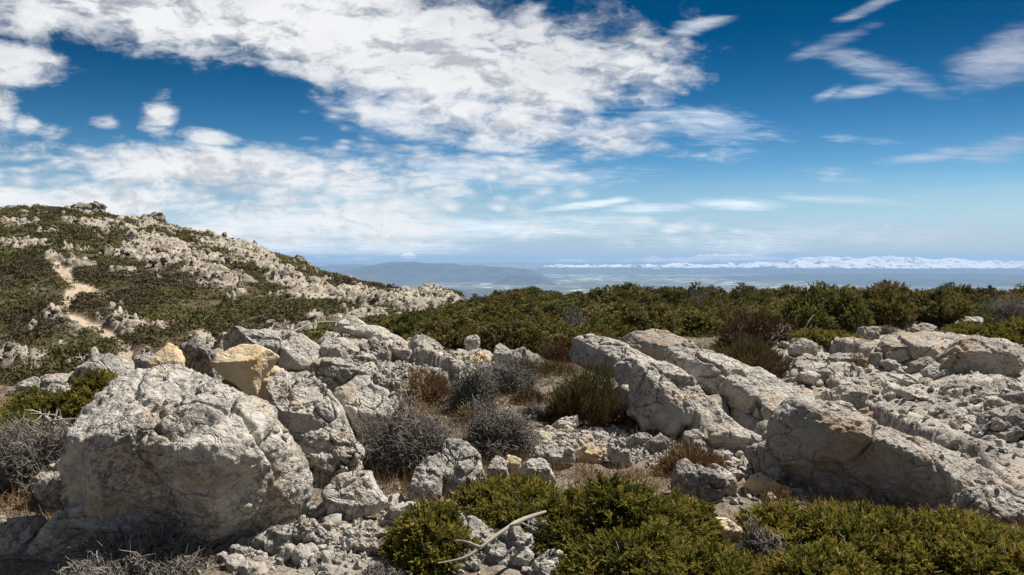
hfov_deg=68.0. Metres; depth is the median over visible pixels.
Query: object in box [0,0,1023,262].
sky
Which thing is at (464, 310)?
juniper shrub
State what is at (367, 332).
boulder
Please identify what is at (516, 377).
sage shrub
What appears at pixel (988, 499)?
boulder
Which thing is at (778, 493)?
dry tuft
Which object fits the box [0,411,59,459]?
shrub
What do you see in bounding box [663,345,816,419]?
boulder
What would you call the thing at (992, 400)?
stone
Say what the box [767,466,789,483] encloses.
boulder
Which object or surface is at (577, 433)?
gravel
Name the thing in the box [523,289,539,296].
juniper shrub
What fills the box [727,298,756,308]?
juniper shrub
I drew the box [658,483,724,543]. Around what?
juniper shrub
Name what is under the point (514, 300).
juniper shrub
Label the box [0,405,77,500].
spiny shrub
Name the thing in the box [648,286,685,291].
juniper shrub
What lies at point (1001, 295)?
juniper shrub
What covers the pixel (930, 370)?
boulder
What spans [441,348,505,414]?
sage shrub
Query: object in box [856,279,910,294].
juniper shrub
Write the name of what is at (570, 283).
sea
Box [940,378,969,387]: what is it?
boulder
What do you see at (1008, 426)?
boulder
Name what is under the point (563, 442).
stone
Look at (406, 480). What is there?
dry grass
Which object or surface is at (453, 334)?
juniper shrub
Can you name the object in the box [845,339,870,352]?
boulder
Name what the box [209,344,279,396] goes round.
perched stone
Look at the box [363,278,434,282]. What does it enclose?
hills
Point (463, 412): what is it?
dry tuft
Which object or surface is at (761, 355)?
broom shrub
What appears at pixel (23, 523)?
stone
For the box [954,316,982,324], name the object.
boulder
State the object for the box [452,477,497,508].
juniper shrub
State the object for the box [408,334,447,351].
boulder
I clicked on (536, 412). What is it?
sage shrub
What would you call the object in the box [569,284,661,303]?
juniper shrub
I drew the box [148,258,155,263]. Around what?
outcrop rock
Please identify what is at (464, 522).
boulder
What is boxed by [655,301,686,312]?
juniper shrub
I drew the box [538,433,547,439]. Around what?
stone
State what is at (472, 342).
boulder
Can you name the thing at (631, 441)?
boulder
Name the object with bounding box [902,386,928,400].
stone
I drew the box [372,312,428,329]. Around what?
juniper shrub
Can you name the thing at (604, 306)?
juniper shrub
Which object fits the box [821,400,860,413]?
boulder
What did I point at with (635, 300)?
juniper shrub
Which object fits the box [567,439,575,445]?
stone
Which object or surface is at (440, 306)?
juniper shrub
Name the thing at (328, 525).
stone
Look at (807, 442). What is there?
boulder
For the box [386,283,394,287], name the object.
outcrop rock
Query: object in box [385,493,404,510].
stone
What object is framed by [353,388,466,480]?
spiny shrub
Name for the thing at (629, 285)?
juniper shrub
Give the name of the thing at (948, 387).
stone
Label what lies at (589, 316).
juniper shrub
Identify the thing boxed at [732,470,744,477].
stone
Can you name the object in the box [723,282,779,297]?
juniper shrub
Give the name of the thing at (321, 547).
stone
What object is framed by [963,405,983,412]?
stone
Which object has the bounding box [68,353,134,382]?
boulder
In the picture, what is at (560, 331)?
juniper shrub
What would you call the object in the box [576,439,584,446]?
stone
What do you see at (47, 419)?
dead twigs
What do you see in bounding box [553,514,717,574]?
juniper shrub
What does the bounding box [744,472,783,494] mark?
boulder
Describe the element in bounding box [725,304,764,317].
juniper shrub
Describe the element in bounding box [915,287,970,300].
juniper shrub
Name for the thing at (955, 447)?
stone
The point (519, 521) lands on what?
fallen branch
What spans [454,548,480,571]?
boulder
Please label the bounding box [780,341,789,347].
stone
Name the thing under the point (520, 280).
hills
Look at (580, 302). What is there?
juniper shrub
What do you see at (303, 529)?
boulder
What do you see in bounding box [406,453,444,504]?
boulder
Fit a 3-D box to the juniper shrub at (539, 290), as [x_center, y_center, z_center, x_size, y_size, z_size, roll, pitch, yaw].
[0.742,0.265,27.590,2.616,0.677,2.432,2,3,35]
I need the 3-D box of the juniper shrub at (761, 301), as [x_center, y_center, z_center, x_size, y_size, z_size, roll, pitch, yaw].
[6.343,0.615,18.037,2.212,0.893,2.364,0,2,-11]
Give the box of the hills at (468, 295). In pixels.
[457,290,473,300]
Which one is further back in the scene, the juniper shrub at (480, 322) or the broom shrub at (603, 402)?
the juniper shrub at (480, 322)
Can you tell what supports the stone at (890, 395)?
on the ground at (702, 419)
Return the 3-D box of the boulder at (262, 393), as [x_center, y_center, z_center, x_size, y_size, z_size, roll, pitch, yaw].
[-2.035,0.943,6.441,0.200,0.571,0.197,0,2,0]
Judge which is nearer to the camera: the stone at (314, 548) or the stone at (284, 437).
the stone at (314, 548)
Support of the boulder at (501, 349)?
on the ground at (702, 419)
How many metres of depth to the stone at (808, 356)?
10.48 m
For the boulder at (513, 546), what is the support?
on the ground at (702, 419)
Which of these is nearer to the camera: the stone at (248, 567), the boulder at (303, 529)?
the stone at (248, 567)
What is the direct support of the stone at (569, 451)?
on the boulder at (555, 453)
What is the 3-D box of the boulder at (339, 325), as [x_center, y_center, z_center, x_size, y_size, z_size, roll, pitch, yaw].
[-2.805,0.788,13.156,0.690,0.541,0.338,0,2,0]
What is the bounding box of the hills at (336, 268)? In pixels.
[314,264,368,272]
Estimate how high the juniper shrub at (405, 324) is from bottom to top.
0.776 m
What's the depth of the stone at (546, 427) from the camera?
6.96 m
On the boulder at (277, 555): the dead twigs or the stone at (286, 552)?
the stone at (286, 552)
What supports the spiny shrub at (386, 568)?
on the ground at (702, 419)
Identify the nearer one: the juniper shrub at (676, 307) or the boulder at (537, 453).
the boulder at (537, 453)
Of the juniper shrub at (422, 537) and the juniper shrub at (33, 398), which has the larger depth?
the juniper shrub at (33, 398)
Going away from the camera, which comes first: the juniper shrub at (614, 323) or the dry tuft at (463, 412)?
the dry tuft at (463, 412)
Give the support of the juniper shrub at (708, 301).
on the ground at (702, 419)
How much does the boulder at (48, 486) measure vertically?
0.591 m
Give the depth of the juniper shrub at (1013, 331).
13.84 m
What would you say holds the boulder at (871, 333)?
on the ground at (702, 419)
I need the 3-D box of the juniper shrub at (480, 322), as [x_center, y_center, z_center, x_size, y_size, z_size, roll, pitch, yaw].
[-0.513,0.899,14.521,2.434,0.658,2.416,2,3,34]
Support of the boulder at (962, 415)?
on the ground at (702, 419)
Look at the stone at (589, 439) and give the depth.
6.73 m
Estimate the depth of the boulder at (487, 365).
9.09 m
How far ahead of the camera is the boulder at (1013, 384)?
8.38 m
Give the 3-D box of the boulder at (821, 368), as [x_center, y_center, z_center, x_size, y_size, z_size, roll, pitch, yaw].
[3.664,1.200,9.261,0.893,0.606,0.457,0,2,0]
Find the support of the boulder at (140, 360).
on the ground at (702, 419)
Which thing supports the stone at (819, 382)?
on the ground at (702, 419)
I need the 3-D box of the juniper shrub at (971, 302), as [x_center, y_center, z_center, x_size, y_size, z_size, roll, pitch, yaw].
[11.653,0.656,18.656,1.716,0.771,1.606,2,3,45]
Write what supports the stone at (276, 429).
on the boulder at (211, 468)
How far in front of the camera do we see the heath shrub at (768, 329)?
12.71 m
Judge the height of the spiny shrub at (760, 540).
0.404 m
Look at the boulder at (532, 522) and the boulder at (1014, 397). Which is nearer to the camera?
the boulder at (532, 522)
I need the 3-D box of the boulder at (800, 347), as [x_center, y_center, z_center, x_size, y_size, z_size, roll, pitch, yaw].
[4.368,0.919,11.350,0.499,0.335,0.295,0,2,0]
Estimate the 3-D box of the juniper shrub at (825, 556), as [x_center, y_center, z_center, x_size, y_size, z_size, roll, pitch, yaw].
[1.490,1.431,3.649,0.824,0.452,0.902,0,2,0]
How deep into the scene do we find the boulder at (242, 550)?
4.11 m
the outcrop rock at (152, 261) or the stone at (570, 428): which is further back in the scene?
the outcrop rock at (152, 261)
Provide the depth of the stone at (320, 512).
4.70 m
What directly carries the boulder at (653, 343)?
on the ground at (702, 419)
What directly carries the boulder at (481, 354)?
on the ground at (702, 419)
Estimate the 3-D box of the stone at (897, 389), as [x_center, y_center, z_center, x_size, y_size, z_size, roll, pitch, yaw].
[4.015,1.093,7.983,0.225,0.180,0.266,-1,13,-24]
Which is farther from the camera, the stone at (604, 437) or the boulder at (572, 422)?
the boulder at (572, 422)
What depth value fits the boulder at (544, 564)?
3.96 m
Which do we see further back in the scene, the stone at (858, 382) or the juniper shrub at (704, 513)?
the stone at (858, 382)
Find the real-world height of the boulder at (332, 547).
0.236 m
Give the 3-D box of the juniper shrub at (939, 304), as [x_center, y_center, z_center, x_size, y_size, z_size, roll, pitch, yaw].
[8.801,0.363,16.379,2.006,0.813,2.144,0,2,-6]
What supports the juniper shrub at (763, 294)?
on the ground at (702, 419)
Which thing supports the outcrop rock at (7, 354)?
on the ground at (702, 419)
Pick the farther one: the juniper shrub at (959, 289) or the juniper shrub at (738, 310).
the juniper shrub at (959, 289)
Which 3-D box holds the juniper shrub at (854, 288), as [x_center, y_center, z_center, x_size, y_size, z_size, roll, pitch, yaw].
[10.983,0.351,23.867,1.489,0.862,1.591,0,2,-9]
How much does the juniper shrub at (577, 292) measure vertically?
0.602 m
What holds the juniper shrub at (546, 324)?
on the ground at (702, 419)
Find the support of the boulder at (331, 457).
on the ground at (702, 419)
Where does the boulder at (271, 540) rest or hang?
on the ground at (702, 419)
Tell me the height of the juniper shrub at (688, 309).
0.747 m
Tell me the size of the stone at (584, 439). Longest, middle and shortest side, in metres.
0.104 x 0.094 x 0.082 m
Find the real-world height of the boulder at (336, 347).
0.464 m
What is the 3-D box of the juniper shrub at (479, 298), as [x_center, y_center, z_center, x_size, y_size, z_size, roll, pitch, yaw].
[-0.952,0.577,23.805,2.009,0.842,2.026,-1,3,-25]
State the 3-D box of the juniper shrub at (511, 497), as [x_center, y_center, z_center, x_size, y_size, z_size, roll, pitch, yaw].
[-0.033,1.467,5.056,1.000,0.404,1.021,0,2,0]
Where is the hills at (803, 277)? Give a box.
[713,273,1023,280]
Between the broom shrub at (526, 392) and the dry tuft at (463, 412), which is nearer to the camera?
the dry tuft at (463, 412)
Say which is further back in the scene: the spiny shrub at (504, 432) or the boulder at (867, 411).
the boulder at (867, 411)
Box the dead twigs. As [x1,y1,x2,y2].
[24,408,77,430]
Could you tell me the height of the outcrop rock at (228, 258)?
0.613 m
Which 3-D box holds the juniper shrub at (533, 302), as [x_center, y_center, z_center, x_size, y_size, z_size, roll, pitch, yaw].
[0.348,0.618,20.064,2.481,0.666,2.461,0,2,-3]
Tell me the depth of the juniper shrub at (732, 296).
23.26 m
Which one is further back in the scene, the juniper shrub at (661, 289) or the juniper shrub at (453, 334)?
the juniper shrub at (661, 289)
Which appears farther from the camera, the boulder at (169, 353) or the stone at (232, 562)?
the boulder at (169, 353)
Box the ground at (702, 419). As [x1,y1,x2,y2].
[0,203,1023,574]
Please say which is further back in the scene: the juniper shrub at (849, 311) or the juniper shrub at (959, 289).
the juniper shrub at (959, 289)
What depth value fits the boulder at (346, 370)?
7.05 m
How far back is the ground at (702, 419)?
11.56 m
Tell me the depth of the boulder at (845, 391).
8.08 m
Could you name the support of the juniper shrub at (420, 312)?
on the ground at (702, 419)
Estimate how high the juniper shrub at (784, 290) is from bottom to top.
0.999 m
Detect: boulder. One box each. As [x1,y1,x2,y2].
[0,514,46,559]
[5,373,71,396]
[21,503,153,562]
[34,459,64,508]
[56,363,313,549]
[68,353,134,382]
[133,352,154,368]
[147,342,184,367]
[179,335,221,381]
[223,326,320,372]
[228,544,269,557]
[244,523,295,555]
[258,366,283,403]
[266,370,354,437]
[268,554,291,563]
[287,515,331,545]
[300,424,364,485]
[308,357,373,393]
[314,545,340,555]
[319,337,347,358]
[321,470,387,520]
[333,317,366,332]
[333,375,398,439]
[339,324,407,346]
[339,520,388,555]
[357,336,391,362]
[372,368,402,409]
[377,511,396,526]
[387,340,411,362]
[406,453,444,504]
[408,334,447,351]
[441,438,484,498]
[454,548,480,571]
[458,511,467,527]
[465,335,479,350]
[467,352,491,363]
[478,525,541,567]
[479,362,498,372]
[487,456,508,478]
[492,343,511,363]
[504,454,521,473]
[517,457,554,480]
[526,518,548,538]
[528,548,566,574]
[531,445,549,463]
[547,446,574,468]
[551,415,578,430]
[569,333,655,386]
[574,442,604,463]
[606,438,631,466]
[620,328,698,361]
[625,432,651,447]
[626,357,744,438]
[646,433,670,452]
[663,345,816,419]
[670,458,729,501]
[682,429,707,447]
[707,425,761,458]
[709,463,737,496]
[715,517,743,548]
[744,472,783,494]
[746,443,762,473]
[757,396,1023,506]
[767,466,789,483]
[780,361,841,384]
[787,338,819,356]
[820,382,869,404]
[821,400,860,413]
[823,352,867,365]
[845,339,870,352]
[855,326,881,340]
[858,402,899,419]
[868,332,945,367]
[868,373,920,386]
[905,323,936,332]
[905,356,933,374]
[918,405,975,425]
[920,362,950,379]
[928,335,1023,375]
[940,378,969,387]
[949,484,1023,523]
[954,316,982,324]
[961,385,1023,404]
[968,452,994,463]
[969,405,1023,441]
[988,374,1023,391]
[1012,449,1023,457]
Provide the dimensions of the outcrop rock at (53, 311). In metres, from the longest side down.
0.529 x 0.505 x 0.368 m
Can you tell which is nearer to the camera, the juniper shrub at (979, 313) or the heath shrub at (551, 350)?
the heath shrub at (551, 350)
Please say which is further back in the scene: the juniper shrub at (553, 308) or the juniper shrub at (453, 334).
the juniper shrub at (553, 308)
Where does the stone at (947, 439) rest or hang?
on the ground at (702, 419)
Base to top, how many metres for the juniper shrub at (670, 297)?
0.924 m
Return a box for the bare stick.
[293,321,338,331]
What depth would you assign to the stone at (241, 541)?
4.27 m
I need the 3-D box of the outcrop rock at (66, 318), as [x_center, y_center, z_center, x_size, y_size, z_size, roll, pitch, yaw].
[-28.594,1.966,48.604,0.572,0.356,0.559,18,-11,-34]
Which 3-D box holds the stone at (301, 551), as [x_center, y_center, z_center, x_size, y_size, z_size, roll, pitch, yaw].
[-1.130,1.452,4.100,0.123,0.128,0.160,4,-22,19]
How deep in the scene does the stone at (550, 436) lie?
6.73 m
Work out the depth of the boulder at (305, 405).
5.90 m
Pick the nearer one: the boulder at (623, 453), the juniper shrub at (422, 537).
the juniper shrub at (422, 537)
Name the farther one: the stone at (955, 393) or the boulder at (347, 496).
the stone at (955, 393)
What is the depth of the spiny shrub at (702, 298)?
20.32 m
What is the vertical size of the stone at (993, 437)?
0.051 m
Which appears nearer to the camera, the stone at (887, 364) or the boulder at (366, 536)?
the boulder at (366, 536)
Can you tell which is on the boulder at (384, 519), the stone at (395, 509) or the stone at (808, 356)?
the stone at (395, 509)
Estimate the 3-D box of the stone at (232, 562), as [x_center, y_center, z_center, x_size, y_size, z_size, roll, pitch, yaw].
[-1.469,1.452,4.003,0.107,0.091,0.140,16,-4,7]
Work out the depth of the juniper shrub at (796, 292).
18.61 m
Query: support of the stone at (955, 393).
on the ground at (702, 419)
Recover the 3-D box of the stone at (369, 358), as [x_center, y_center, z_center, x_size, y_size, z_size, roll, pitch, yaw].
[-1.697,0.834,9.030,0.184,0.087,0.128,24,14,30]
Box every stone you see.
[0,519,6,525]
[9,532,18,540]
[14,517,30,530]
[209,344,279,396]
[215,551,227,562]
[224,553,244,571]
[237,537,247,545]
[238,560,260,574]
[252,555,264,561]
[256,561,268,574]
[272,427,279,432]
[275,516,295,524]
[279,543,295,560]
[280,434,288,440]
[291,543,314,565]
[294,433,301,439]
[304,542,318,553]
[306,505,317,515]
[314,508,326,516]
[316,544,326,550]
[320,550,334,563]
[321,520,336,530]
[322,513,341,527]
[331,533,340,542]
[349,347,357,353]
[356,353,369,359]
[367,352,375,360]
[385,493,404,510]
[388,501,416,521]
[452,364,461,371]
[465,515,486,528]
[468,518,485,530]
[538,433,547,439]
[542,431,553,439]
[544,425,553,430]
[555,431,567,437]
[558,440,566,446]
[563,425,575,432]
[565,447,574,455]
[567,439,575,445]
[576,437,586,443]
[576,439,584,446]
[586,436,592,442]
[592,432,602,438]
[593,427,602,431]
[601,435,607,440]
[692,439,702,446]
[722,450,732,459]
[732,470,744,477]
[760,491,775,501]
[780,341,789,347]
[783,485,792,494]
[794,489,803,494]
[799,370,820,384]
[803,353,813,359]
[814,379,823,385]
[852,380,866,384]
[864,368,872,372]
[879,358,902,370]
[881,381,904,396]
[883,391,895,399]
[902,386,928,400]
[935,430,961,447]
[942,383,961,394]
[946,388,961,398]
[951,444,961,449]
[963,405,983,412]
[983,395,1004,406]
[988,435,997,440]
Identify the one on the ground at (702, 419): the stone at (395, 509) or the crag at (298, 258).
the crag at (298, 258)
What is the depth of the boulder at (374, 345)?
9.27 m
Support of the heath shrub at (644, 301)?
on the ground at (702, 419)
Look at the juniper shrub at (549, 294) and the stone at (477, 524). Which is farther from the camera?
the juniper shrub at (549, 294)
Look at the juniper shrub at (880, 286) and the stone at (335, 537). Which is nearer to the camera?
the stone at (335, 537)
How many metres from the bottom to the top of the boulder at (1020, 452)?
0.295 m
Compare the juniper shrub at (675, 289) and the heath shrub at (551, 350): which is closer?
the heath shrub at (551, 350)
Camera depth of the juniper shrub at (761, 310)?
15.65 m
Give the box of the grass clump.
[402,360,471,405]
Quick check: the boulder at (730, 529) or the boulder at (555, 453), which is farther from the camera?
the boulder at (555, 453)
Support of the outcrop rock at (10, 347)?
on the ground at (702, 419)
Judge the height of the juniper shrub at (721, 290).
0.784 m
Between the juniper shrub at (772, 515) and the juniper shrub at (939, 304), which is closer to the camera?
the juniper shrub at (772, 515)
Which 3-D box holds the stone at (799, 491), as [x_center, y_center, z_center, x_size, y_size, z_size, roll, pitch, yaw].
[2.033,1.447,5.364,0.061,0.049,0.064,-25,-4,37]
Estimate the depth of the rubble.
65.41 m
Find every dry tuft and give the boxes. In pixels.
[386,346,399,361]
[446,403,495,426]
[644,436,733,476]
[759,478,796,504]
[848,349,871,368]
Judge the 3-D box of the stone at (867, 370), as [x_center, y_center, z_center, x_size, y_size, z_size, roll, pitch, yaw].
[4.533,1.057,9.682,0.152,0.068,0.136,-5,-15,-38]
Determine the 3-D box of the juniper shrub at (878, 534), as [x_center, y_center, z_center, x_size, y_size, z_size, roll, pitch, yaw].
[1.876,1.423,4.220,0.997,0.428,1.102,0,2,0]
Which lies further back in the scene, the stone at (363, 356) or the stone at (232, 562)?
the stone at (363, 356)
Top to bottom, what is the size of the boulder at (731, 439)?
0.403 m
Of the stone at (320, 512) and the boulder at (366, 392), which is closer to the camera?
the stone at (320, 512)
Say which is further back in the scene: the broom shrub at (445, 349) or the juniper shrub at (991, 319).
the juniper shrub at (991, 319)
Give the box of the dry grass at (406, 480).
[0,331,1023,572]
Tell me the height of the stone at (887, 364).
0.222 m
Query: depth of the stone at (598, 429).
6.98 m
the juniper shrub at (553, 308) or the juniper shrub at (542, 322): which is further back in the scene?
the juniper shrub at (553, 308)
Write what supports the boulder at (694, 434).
on the ground at (702, 419)
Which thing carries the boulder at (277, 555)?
on the ground at (702, 419)
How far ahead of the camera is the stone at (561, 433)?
6.73 m
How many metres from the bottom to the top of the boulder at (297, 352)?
0.694 m
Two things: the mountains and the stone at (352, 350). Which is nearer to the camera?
the stone at (352, 350)
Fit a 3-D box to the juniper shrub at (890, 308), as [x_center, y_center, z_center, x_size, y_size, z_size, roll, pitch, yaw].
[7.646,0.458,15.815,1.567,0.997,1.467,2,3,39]
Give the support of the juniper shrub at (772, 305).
on the ground at (702, 419)
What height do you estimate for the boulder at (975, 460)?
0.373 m
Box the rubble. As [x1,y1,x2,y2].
[0,203,456,370]
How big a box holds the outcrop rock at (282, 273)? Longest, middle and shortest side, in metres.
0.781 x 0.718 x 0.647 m
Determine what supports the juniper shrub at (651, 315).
on the ground at (702, 419)
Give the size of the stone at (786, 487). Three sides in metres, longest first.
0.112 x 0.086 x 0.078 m
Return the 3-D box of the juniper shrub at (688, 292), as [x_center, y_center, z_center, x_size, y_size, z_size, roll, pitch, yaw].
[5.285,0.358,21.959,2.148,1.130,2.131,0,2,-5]
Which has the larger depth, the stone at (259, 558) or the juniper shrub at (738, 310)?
the juniper shrub at (738, 310)
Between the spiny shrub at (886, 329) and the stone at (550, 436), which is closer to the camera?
the stone at (550, 436)
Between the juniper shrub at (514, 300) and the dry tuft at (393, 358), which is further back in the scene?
the juniper shrub at (514, 300)
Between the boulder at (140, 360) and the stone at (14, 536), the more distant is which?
the boulder at (140, 360)
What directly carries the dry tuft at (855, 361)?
on the ground at (702, 419)
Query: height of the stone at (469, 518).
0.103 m
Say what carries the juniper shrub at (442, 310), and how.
on the ground at (702, 419)
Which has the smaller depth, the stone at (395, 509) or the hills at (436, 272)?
the stone at (395, 509)
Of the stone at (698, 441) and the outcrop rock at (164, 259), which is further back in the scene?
the outcrop rock at (164, 259)
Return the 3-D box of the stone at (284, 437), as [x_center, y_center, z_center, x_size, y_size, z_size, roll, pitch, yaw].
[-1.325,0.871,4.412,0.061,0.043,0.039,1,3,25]
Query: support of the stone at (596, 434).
on the ground at (702, 419)
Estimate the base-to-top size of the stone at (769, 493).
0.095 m
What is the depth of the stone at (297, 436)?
5.80 m
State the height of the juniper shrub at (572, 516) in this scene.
0.607 m
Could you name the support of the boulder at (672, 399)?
on the ground at (702, 419)
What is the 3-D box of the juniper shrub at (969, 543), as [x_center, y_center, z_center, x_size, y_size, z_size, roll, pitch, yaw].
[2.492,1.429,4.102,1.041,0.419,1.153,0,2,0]
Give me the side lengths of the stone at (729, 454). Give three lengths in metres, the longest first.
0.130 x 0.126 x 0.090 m
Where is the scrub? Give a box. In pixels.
[0,204,465,385]
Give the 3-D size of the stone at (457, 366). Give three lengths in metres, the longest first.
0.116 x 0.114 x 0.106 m
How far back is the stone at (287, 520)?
4.49 m
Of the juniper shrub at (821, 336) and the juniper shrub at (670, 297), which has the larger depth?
the juniper shrub at (670, 297)
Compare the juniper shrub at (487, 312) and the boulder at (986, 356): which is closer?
the boulder at (986, 356)
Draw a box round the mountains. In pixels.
[531,256,1023,274]
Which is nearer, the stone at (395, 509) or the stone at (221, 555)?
the stone at (221, 555)
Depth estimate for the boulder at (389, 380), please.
7.08 m
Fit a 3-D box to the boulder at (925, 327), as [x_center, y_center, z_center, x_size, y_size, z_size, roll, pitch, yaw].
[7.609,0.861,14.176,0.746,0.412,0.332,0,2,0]
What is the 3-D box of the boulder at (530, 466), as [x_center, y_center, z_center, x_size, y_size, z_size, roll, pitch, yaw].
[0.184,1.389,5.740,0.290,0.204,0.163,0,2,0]
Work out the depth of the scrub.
53.72 m
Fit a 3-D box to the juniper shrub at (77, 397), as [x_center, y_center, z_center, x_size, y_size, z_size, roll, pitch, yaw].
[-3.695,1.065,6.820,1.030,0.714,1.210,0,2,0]
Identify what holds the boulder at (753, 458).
on the ground at (702, 419)
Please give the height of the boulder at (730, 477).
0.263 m
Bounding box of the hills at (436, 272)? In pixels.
[337,262,552,282]
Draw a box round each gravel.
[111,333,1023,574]
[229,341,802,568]
[520,424,647,464]
[784,340,1023,453]
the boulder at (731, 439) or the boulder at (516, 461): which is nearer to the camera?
the boulder at (516, 461)
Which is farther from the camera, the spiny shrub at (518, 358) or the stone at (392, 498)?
the spiny shrub at (518, 358)
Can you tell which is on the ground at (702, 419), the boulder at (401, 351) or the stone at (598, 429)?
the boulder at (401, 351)
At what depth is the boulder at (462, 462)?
5.22 m
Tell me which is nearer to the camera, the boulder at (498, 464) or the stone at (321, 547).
the stone at (321, 547)
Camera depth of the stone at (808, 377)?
8.95 m
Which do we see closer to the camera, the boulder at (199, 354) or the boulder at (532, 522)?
the boulder at (532, 522)
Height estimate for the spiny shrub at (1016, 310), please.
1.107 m
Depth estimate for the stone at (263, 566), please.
3.93 m
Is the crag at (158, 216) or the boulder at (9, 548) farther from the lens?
the crag at (158, 216)
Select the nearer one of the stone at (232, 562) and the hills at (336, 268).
the stone at (232, 562)
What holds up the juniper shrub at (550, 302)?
on the ground at (702, 419)
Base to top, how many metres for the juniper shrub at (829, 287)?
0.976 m
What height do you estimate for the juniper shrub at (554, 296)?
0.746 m
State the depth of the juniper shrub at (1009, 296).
18.71 m
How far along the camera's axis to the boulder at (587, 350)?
8.26 m
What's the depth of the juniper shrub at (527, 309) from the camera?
16.52 m
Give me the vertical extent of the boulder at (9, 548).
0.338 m
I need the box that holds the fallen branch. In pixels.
[437,510,546,563]
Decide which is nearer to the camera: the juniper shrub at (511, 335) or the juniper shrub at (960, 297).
the juniper shrub at (511, 335)
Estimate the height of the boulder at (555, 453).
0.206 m
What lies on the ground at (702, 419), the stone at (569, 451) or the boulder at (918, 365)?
the boulder at (918, 365)
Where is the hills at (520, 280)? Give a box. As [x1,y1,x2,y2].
[492,275,556,284]
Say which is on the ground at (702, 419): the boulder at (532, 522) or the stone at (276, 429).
the boulder at (532, 522)
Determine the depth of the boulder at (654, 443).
6.46 m
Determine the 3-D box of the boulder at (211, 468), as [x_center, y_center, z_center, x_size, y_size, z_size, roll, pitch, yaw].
[-1.889,1.165,4.636,1.392,1.395,1.388,0,2,0]
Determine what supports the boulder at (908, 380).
on the ground at (702, 419)
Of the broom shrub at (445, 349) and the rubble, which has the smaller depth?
the broom shrub at (445, 349)
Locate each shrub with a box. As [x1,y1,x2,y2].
[0,383,63,431]
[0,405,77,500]
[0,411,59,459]
[36,511,239,574]
[48,367,125,432]
[339,333,362,339]
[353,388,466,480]
[360,559,416,574]
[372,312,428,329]
[376,496,483,574]
[381,310,440,323]
[387,309,448,340]
[403,316,478,349]
[411,341,455,356]
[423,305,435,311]
[428,303,455,314]
[431,300,460,310]
[440,300,483,315]
[441,307,471,316]
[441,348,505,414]
[442,303,542,325]
[443,471,567,529]
[450,317,539,330]
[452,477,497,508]
[455,299,468,305]
[458,293,501,306]
[458,394,545,461]
[468,300,564,321]
[473,351,545,394]
[477,317,554,354]
[480,288,533,302]
[491,352,542,373]
[500,299,540,311]
[505,296,541,303]
[506,285,562,294]
[507,298,543,309]
[507,384,550,405]
[515,399,548,421]
[517,470,706,563]
[521,357,573,378]
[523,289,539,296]
[531,321,581,330]
[532,291,576,299]
[532,316,563,327]
[533,292,562,302]
[535,335,574,365]
[538,353,635,430]
[541,302,586,323]
[541,320,620,359]
[542,294,611,308]
[542,296,569,304]
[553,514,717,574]
[560,305,587,327]
[565,290,583,295]
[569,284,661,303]
[576,311,635,337]
[581,300,645,315]
[582,310,603,320]
[591,298,685,334]
[609,281,654,291]
[627,296,668,306]
[628,295,657,305]
[641,288,685,306]
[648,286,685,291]
[648,286,691,294]
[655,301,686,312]
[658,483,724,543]
[670,304,701,312]
[675,281,729,304]
[675,305,738,337]
[678,296,727,312]
[680,287,722,303]
[689,530,774,574]
[699,329,803,378]
[703,301,746,312]
[707,284,727,293]
[708,305,801,351]
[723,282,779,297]
[723,290,744,301]
[725,295,755,305]
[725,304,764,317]
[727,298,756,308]
[731,494,818,550]
[734,511,786,557]
[740,296,793,310]
[741,289,782,300]
[742,534,889,574]
[747,306,774,323]
[760,289,842,309]
[770,280,875,333]
[771,284,801,296]
[775,289,839,301]
[779,496,966,574]
[787,326,863,345]
[815,283,845,289]
[850,286,865,291]
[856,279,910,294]
[858,286,918,327]
[878,324,900,333]
[891,286,977,322]
[895,502,1023,574]
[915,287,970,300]
[918,287,990,324]
[937,314,1023,346]
[938,281,971,295]
[939,326,969,334]
[945,290,970,302]
[958,284,1006,302]
[970,299,1019,309]
[970,302,1015,328]
[973,290,1023,322]
[988,282,1023,302]
[999,294,1023,308]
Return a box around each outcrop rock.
[4,351,10,356]
[5,345,14,348]
[50,309,58,314]
[60,315,69,320]
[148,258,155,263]
[160,257,168,262]
[224,256,232,261]
[278,270,285,276]
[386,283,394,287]
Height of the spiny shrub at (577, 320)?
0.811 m
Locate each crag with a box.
[70,201,106,213]
[141,211,168,225]
[293,254,307,264]
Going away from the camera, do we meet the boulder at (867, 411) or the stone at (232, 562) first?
the stone at (232, 562)
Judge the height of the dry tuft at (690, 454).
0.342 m
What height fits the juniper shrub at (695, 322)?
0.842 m
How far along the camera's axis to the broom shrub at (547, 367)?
9.60 m
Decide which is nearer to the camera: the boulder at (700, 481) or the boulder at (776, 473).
the boulder at (700, 481)
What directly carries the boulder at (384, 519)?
on the ground at (702, 419)
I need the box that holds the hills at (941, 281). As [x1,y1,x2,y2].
[798,279,1023,284]
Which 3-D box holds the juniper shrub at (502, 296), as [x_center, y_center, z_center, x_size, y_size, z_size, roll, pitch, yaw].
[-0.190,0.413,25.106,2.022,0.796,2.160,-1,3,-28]

